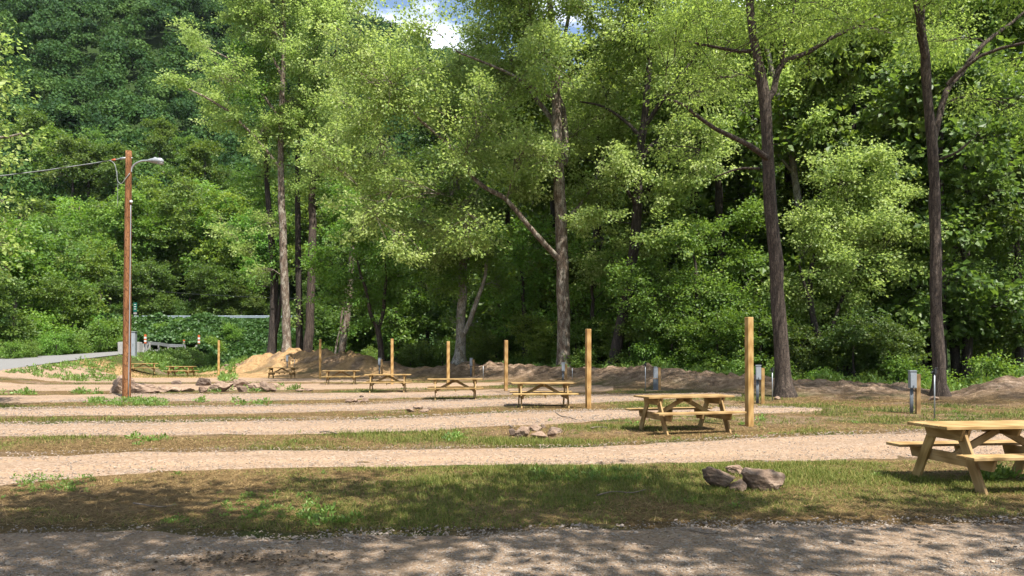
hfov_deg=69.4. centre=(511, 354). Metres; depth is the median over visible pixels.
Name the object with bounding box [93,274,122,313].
woodland tree
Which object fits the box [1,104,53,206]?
woodland tree
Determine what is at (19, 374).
gravel path
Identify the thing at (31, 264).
woodland tree
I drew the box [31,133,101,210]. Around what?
woodland tree
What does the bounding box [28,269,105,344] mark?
woodland tree
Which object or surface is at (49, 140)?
woodland tree
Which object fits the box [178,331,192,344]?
woodland tree
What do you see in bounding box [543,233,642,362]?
understory tree
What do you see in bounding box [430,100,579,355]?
woodland tree
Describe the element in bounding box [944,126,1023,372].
woodland tree
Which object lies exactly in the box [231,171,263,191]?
woodland tree
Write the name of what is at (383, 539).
fallen stick
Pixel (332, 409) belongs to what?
pad gravel
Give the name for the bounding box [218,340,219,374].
tall post
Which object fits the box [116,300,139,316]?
woodland tree
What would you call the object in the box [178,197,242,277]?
woodland tree
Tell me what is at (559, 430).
rock
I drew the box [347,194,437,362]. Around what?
woodland tree
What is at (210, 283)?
woodland tree
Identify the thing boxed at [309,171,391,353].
leaning tree
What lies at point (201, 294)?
power line
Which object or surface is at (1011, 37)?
woodland tree
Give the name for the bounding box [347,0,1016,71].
sky
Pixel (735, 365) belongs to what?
bush
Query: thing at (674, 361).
bush
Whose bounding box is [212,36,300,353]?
poplar tree
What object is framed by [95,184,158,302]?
woodland tree
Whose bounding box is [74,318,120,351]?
woodland tree
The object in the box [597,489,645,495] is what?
fallen stick
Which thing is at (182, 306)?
woodland tree
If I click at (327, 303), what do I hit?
woodland tree
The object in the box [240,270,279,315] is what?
woodland tree
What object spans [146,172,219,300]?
woodland tree
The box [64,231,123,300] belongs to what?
woodland tree
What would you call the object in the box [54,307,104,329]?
woodland tree
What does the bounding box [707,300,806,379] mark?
bush
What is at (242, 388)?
boulder
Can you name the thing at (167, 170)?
woodland tree
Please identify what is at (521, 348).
woodland tree
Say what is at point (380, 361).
electric pedestal
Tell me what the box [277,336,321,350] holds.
woodland tree
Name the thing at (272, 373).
picnic table
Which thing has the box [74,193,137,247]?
woodland tree
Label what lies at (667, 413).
picnic table
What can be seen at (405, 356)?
bush
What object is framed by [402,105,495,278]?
woodland tree
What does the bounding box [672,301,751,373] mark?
bush
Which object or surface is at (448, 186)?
woodland tree
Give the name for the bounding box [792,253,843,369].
woodland tree
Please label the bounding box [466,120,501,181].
woodland tree
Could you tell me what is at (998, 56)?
woodland tree
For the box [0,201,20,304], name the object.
woodland tree
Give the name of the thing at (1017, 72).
woodland tree
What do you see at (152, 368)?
picnic table
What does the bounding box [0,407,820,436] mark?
gravel path
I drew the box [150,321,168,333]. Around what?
woodland tree
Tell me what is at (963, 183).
woodland tree
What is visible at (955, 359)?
shaded tree
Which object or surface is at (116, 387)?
boulder
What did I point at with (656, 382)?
electric pedestal
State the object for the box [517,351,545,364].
bush
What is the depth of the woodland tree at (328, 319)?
71.09 m
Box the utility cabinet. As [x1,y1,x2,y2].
[131,331,137,356]
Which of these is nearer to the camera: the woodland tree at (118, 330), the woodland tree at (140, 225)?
the woodland tree at (118, 330)
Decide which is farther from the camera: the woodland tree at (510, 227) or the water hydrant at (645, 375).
the woodland tree at (510, 227)
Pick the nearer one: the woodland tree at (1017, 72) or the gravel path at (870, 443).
the gravel path at (870, 443)
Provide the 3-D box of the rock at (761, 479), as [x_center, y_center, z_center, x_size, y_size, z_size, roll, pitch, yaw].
[3.009,1.501,8.864,0.543,0.308,0.326,0,0,1]
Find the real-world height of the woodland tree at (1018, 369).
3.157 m
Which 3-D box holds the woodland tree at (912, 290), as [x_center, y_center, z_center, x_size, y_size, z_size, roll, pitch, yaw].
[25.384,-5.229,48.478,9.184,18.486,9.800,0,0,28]
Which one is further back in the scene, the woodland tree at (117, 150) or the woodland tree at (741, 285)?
the woodland tree at (117, 150)
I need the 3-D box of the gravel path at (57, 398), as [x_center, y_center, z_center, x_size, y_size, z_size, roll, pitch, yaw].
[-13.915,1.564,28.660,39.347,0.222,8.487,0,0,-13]
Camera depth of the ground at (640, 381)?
19.48 m
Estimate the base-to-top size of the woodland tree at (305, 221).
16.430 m
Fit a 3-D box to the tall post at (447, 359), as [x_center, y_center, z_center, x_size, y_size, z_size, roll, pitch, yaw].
[-3.150,0.635,36.451,0.142,2.586,0.142,0,0,-18]
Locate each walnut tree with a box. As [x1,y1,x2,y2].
[600,0,966,397]
[783,0,1023,396]
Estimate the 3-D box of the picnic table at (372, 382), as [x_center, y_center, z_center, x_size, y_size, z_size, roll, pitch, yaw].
[-5.400,1.264,32.200,2.005,0.821,1.602,0,0,-5]
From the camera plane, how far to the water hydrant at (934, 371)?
18.73 m
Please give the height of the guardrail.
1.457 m
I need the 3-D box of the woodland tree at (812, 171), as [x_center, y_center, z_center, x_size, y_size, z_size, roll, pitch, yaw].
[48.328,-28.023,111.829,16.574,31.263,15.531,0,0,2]
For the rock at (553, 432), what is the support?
on the ground at (640, 381)
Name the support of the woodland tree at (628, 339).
on the ground at (640, 381)
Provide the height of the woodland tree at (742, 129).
27.297 m
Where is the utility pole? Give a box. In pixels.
[110,150,163,397]
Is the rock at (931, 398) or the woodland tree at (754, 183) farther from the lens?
the woodland tree at (754, 183)
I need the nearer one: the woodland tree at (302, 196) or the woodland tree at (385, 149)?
the woodland tree at (302, 196)
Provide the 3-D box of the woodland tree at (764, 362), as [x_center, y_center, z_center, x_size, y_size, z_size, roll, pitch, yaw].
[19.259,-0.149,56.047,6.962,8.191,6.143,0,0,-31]
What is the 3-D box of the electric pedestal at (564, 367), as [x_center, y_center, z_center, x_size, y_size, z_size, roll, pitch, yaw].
[2.836,1.039,40.047,0.288,1.251,0.262,0,0,14]
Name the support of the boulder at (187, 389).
on the ground at (640, 381)
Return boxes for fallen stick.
[133,502,175,506]
[367,535,404,539]
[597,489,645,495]
[688,528,720,533]
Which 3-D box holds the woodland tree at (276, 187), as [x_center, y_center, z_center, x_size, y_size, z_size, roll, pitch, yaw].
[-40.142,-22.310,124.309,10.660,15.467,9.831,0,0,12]
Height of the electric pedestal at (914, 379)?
1.484 m
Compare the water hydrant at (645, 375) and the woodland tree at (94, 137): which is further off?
the woodland tree at (94, 137)
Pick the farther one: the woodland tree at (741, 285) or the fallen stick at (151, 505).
the woodland tree at (741, 285)
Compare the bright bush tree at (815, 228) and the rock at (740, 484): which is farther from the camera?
the bright bush tree at (815, 228)
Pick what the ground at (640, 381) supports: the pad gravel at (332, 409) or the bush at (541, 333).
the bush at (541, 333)
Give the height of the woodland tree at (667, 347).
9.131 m
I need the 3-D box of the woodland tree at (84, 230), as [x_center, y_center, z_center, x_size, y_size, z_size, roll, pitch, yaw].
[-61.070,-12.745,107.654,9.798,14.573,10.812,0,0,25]
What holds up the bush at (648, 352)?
on the ground at (640, 381)
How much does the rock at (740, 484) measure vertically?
0.164 m
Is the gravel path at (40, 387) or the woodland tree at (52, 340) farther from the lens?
the woodland tree at (52, 340)
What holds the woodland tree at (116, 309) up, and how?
on the ground at (640, 381)
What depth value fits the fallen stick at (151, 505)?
7.76 m
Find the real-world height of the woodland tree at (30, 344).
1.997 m
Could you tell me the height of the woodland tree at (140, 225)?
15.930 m
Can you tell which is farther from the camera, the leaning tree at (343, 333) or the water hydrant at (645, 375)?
the leaning tree at (343, 333)
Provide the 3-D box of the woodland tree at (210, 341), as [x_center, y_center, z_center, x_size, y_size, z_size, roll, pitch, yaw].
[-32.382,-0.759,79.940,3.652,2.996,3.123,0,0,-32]
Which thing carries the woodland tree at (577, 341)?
on the ground at (640, 381)
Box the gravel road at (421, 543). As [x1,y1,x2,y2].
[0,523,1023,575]
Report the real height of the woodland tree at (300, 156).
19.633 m
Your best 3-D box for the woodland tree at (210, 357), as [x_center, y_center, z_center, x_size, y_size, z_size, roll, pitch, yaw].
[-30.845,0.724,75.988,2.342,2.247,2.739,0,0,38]
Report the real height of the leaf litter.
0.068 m
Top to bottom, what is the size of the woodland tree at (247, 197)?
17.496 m
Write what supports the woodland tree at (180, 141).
on the ground at (640, 381)
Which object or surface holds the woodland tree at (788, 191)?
on the ground at (640, 381)
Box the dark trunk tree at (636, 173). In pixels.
[555,0,778,365]
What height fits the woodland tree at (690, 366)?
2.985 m
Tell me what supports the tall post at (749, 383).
on the ground at (640, 381)
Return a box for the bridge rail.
[147,341,185,349]
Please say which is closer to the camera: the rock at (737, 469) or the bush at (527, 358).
the rock at (737, 469)
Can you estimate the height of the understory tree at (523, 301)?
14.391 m
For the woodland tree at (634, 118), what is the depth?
65.78 m
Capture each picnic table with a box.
[131,363,158,373]
[166,366,198,376]
[263,367,298,378]
[321,370,359,384]
[363,374,411,392]
[427,378,483,399]
[509,382,578,407]
[625,394,746,434]
[886,420,1023,494]
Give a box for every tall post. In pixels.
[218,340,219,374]
[319,339,320,378]
[391,339,392,383]
[446,341,449,385]
[504,340,507,390]
[585,329,590,408]
[745,317,753,426]
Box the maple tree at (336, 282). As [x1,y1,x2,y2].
[297,195,422,360]
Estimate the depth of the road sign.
95.98 m
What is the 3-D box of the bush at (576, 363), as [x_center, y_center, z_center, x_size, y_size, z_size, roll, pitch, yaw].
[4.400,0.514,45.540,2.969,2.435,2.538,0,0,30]
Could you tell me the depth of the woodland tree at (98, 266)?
87.49 m
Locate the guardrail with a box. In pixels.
[134,315,477,321]
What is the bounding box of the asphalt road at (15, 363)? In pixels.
[0,350,162,369]
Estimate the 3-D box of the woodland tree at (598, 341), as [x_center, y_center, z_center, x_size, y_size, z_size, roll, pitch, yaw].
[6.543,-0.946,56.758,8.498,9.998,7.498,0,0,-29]
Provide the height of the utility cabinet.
2.209 m
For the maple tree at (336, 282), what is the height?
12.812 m
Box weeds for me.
[0,342,1023,525]
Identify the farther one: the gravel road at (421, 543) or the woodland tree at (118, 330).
the woodland tree at (118, 330)
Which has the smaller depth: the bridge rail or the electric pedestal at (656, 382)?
the electric pedestal at (656, 382)
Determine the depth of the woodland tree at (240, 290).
101.34 m
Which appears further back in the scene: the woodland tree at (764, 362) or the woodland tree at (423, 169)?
the woodland tree at (423, 169)
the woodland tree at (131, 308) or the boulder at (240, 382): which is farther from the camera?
the woodland tree at (131, 308)
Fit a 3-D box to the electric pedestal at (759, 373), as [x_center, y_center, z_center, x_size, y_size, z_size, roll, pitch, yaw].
[8.226,1.126,24.547,0.288,1.570,0.262,0,0,14]
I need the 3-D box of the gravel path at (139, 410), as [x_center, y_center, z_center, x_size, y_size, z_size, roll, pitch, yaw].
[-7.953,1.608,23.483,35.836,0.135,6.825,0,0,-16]
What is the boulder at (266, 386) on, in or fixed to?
on the ground at (640, 381)
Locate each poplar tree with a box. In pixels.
[149,0,335,352]
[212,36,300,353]
[268,0,329,350]
[272,0,382,351]
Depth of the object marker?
74.02 m
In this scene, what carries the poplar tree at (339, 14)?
on the ground at (640, 381)
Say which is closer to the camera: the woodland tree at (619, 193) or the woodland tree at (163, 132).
the woodland tree at (619, 193)
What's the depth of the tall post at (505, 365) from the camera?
31.99 m
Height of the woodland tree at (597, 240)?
30.573 m
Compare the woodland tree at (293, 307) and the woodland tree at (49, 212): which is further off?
the woodland tree at (293, 307)
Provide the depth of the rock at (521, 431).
14.24 m
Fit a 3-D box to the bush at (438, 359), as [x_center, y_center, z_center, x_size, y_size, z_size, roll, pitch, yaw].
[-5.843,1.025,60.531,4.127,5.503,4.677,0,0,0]
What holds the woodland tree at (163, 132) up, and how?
on the ground at (640, 381)
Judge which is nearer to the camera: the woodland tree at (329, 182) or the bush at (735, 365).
the bush at (735, 365)
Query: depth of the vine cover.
85.97 m
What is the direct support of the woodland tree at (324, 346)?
on the ground at (640, 381)
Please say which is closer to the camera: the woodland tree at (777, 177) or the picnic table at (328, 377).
the picnic table at (328, 377)
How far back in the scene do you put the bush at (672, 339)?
41.93 m
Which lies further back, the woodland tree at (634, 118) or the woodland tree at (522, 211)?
the woodland tree at (522, 211)
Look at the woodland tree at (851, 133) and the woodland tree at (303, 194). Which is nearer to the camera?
the woodland tree at (851, 133)
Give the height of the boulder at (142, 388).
0.505 m
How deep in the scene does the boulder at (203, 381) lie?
37.44 m
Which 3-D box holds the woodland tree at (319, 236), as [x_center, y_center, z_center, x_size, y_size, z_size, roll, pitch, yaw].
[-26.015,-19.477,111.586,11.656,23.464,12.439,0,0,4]
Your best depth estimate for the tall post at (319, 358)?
48.53 m
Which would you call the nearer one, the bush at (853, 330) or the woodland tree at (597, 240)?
the bush at (853, 330)
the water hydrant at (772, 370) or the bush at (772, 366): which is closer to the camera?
the water hydrant at (772, 370)
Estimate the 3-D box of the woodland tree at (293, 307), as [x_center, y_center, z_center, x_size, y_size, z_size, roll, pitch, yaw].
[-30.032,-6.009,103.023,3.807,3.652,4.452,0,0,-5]
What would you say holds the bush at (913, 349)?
on the ground at (640, 381)
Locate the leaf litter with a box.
[0,461,1018,575]
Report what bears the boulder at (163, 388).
on the ground at (640, 381)
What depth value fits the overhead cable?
26.86 m
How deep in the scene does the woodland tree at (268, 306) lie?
103.97 m
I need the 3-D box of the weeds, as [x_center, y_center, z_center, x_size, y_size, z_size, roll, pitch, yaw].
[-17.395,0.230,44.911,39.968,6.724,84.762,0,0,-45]
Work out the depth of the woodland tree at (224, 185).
127.72 m
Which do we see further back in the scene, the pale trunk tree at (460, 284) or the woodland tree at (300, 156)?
the woodland tree at (300, 156)
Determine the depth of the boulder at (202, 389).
31.40 m
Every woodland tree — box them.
[0,192,85,289]
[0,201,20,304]
[0,215,75,350]
[0,268,47,351]
[0,339,27,358]
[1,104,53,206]
[3,212,104,328]
[10,306,81,350]
[19,122,82,207]
[19,338,43,357]
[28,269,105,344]
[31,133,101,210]
[34,330,73,355]
[40,328,89,354]
[42,194,105,277]
[44,237,119,325]
[52,137,118,220]
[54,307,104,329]
[64,214,123,286]
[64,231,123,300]
[66,335,92,353]
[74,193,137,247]
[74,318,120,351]
[75,124,135,198]
[85,138,142,228]
[89,314,140,351]
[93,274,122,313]
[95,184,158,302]
[103,198,188,301]
[106,303,131,314]
[113,255,181,316]
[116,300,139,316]
[119,172,188,277]
[133,114,182,167]
[145,200,200,286]
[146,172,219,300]
[147,163,184,193]
[148,279,181,314]
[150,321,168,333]
[165,132,212,188]
[167,298,198,315]
[171,174,232,235]
[174,137,233,194]
[176,262,222,313]
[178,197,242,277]
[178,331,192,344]
[184,185,262,270]
[184,258,245,315]
[199,163,254,204]
[200,336,228,354]
[204,351,222,367]
[207,276,247,315]
[210,207,290,289]
[218,322,246,341]
[228,173,278,254]
[230,163,251,178]
[230,295,263,318]
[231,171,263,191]
[234,206,306,281]
[237,298,249,314]
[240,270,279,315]
[258,178,291,204]
[263,299,278,313]
[264,188,304,238]
[271,173,328,270]
[275,197,331,288]
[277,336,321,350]
[281,298,357,351]
[286,168,346,239]
[287,149,309,176]
[288,200,381,349]
[289,300,305,315]
[291,276,324,304]
[300,154,363,270]
[307,127,396,294]
[313,341,348,352]
[315,298,335,309]
[331,262,402,359]
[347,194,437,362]
[355,344,377,359]
[366,230,473,362]
[367,141,396,158]
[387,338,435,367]
[393,146,461,300]
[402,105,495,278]
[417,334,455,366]
[419,163,471,300]
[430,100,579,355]
[434,195,528,350]
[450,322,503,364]
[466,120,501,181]
[468,200,544,287]
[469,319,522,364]
[475,66,648,353]
[490,188,594,273]
[502,298,553,363]
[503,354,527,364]
[510,10,686,364]
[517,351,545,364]
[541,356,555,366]
[542,279,638,364]
[546,315,605,367]
[547,67,714,358]
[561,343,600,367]
[568,130,632,255]
[592,307,654,367]
[602,1,807,301]
[609,190,644,223]
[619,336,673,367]
[621,19,804,359]
[632,175,725,240]
[637,289,713,363]
[643,183,734,238]
[646,53,782,264]
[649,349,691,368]
[676,256,793,367]
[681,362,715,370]
[704,10,846,367]
[709,161,800,233]
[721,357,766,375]
[731,170,902,369]
[732,0,922,371]
[736,166,812,232]
[746,0,954,378]
[754,330,805,369]
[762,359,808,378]
[776,82,902,375]
[777,164,826,209]
[780,115,950,368]
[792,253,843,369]
[797,164,816,175]
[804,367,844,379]
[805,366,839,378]
[808,0,1023,368]
[839,34,1023,374]
[847,207,946,362]
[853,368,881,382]
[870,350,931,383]
[875,157,1013,370]
[876,76,1023,383]
[894,24,1023,376]
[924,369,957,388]
[927,0,1023,368]
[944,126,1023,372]
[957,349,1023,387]
[979,197,1021,375]
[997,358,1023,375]
[1002,40,1023,278]
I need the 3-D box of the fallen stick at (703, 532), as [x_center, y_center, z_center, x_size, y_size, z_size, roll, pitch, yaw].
[1.723,1.582,6.618,0.297,0.014,0.130,0,0,13]
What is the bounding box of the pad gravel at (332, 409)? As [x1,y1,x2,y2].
[0,392,1023,483]
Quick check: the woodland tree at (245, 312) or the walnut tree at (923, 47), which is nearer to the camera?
the walnut tree at (923, 47)
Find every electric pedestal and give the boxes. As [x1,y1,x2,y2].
[286,355,289,368]
[378,358,382,373]
[470,358,474,376]
[561,362,566,379]
[653,367,660,389]
[755,365,764,403]
[908,370,920,413]
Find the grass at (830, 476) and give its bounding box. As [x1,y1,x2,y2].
[0,355,1023,532]
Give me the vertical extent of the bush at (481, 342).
5.503 m
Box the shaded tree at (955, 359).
[918,76,1023,383]
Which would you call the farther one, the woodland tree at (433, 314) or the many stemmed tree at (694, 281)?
the woodland tree at (433, 314)
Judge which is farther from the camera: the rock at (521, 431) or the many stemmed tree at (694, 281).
the many stemmed tree at (694, 281)
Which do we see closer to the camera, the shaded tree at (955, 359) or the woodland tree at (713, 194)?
the shaded tree at (955, 359)
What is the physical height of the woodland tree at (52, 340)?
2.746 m
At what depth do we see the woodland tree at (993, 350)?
53.34 m
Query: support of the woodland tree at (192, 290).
on the ground at (640, 381)
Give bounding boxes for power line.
[91,285,295,298]
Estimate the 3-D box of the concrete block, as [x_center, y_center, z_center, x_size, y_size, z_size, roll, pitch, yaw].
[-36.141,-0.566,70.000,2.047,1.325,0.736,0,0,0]
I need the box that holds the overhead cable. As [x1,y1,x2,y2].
[0,158,119,176]
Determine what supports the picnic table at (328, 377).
on the ground at (640, 381)
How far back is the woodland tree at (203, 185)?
120.91 m
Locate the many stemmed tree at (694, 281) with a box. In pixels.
[599,195,770,342]
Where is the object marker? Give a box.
[142,334,147,349]
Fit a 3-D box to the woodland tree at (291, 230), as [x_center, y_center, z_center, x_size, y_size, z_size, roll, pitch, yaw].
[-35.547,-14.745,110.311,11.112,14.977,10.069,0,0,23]
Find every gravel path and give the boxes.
[0,364,403,381]
[0,382,503,390]
[0,385,612,402]
[0,393,740,415]
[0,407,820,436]
[0,431,1023,485]
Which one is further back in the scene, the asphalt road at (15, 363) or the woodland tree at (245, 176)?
the woodland tree at (245, 176)
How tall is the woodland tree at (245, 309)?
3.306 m
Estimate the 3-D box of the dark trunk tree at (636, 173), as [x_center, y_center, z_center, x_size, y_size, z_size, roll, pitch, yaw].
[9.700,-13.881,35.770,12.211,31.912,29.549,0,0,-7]
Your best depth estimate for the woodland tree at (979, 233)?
51.97 m
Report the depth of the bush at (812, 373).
34.80 m
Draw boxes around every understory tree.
[467,214,556,360]
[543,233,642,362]
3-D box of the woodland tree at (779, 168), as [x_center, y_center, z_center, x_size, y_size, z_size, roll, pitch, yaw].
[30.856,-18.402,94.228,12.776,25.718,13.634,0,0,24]
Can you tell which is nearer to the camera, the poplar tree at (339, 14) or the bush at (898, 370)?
the bush at (898, 370)
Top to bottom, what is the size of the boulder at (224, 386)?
0.446 m
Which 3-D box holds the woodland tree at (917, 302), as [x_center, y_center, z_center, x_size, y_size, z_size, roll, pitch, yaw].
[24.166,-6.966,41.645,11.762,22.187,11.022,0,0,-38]
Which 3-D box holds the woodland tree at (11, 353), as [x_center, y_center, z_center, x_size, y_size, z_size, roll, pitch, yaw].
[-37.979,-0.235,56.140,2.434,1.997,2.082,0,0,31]
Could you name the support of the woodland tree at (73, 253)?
on the ground at (640, 381)
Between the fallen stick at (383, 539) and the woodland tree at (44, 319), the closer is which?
the fallen stick at (383, 539)
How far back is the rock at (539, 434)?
14.28 m
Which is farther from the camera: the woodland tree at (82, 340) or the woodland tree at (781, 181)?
the woodland tree at (781, 181)
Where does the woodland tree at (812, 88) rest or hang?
on the ground at (640, 381)
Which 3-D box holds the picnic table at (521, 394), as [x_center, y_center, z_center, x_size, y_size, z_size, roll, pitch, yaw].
[0.970,1.275,23.100,2.005,0.821,1.602,0,0,-4]
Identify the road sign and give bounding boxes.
[133,303,136,314]
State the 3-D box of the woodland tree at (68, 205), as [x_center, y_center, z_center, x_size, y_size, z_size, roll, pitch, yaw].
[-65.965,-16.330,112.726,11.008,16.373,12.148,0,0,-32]
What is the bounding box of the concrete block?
[118,342,141,351]
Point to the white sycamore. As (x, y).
(791, 166)
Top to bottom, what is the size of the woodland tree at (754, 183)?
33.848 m
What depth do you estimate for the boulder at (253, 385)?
33.40 m
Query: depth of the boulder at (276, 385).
35.96 m
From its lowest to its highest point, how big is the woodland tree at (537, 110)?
29.481 m
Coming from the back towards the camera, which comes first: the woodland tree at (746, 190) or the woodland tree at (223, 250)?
the woodland tree at (223, 250)
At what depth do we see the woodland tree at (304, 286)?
103.92 m
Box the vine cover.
[0,311,455,366]
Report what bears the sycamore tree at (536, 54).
on the ground at (640, 381)
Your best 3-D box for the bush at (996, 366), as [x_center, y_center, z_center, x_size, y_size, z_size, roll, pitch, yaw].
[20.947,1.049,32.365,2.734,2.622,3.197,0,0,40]
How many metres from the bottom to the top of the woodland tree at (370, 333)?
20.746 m
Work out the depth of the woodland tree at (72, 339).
64.08 m
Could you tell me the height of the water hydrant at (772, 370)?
1.285 m
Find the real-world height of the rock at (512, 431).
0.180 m
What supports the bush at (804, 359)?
on the ground at (640, 381)
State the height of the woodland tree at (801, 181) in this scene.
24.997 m
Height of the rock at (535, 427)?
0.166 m
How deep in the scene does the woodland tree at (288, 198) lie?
119.57 m
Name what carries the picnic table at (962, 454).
on the ground at (640, 381)
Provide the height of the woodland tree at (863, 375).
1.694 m
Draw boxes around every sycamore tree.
[0,18,76,284]
[281,0,636,367]
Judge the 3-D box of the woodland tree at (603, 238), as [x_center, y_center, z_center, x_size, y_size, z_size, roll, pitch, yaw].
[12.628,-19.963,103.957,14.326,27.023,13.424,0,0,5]
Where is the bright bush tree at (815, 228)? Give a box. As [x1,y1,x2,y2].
[755,135,964,369]
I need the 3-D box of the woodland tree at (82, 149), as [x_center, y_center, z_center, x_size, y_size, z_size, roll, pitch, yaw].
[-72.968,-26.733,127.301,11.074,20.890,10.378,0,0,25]
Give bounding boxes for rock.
[508,428,514,435]
[514,426,529,438]
[528,424,541,431]
[531,431,547,437]
[547,427,562,432]
[547,429,557,436]
[702,466,734,487]
[725,465,742,475]
[728,479,746,491]
[741,467,785,491]
[928,396,938,400]
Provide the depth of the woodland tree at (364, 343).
77.61 m
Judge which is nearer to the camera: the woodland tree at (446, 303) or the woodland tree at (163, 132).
the woodland tree at (446, 303)
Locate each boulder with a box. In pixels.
[109,375,134,392]
[131,382,161,392]
[158,385,170,391]
[169,387,180,391]
[171,380,181,383]
[181,387,194,391]
[195,377,210,385]
[198,386,208,392]
[210,383,232,391]
[230,379,249,386]
[236,386,247,391]
[248,383,261,390]
[259,381,276,391]
[270,383,280,387]
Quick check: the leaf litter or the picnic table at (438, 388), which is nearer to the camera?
the leaf litter
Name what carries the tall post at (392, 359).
on the ground at (640, 381)
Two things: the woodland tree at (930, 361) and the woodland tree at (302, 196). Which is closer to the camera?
the woodland tree at (930, 361)
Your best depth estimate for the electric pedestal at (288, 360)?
55.91 m
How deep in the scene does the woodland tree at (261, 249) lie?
105.55 m
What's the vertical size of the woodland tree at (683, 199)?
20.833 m
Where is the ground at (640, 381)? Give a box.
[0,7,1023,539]
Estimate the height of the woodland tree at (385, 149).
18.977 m
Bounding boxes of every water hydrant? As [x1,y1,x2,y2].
[643,362,647,391]
[769,367,774,400]
[931,368,936,417]
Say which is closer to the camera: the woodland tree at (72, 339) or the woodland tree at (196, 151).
the woodland tree at (72, 339)
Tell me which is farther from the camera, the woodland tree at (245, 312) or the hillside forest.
the hillside forest
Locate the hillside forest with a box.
[0,0,845,228]
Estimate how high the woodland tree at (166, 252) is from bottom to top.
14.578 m
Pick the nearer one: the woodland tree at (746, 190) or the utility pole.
the utility pole
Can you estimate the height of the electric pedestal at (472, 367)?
1.430 m
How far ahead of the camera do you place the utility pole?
27.10 m
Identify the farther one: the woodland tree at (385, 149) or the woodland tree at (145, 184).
the woodland tree at (385, 149)
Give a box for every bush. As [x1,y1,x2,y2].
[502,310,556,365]
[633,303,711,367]
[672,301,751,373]
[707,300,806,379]
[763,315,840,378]
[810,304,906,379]
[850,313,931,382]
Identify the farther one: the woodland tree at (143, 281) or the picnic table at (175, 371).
the woodland tree at (143, 281)
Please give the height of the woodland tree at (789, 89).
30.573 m
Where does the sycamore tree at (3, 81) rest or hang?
on the ground at (640, 381)
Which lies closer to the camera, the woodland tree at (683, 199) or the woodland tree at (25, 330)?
the woodland tree at (25, 330)
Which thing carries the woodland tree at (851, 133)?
on the ground at (640, 381)
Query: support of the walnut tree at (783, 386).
on the ground at (640, 381)
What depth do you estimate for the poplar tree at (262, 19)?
59.67 m
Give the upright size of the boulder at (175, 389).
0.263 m
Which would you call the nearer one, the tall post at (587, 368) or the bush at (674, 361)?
the tall post at (587, 368)
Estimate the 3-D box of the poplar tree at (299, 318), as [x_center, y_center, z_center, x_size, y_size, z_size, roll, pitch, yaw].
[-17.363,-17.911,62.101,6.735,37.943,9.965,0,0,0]
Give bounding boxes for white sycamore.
[674,0,1020,373]
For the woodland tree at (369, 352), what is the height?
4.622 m
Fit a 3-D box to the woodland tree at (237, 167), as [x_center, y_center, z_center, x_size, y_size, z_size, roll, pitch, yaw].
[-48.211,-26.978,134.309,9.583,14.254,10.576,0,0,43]
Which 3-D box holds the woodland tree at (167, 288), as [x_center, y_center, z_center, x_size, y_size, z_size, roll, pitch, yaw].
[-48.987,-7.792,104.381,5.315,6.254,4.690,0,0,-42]
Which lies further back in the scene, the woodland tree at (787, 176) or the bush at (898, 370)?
the woodland tree at (787, 176)
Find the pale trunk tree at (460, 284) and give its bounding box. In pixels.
[399,176,517,365]
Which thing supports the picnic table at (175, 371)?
on the ground at (640, 381)
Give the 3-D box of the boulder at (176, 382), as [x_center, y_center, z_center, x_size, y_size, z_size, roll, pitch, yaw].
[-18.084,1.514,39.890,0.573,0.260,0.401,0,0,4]
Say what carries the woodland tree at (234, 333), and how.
on the ground at (640, 381)
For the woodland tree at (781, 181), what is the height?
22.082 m

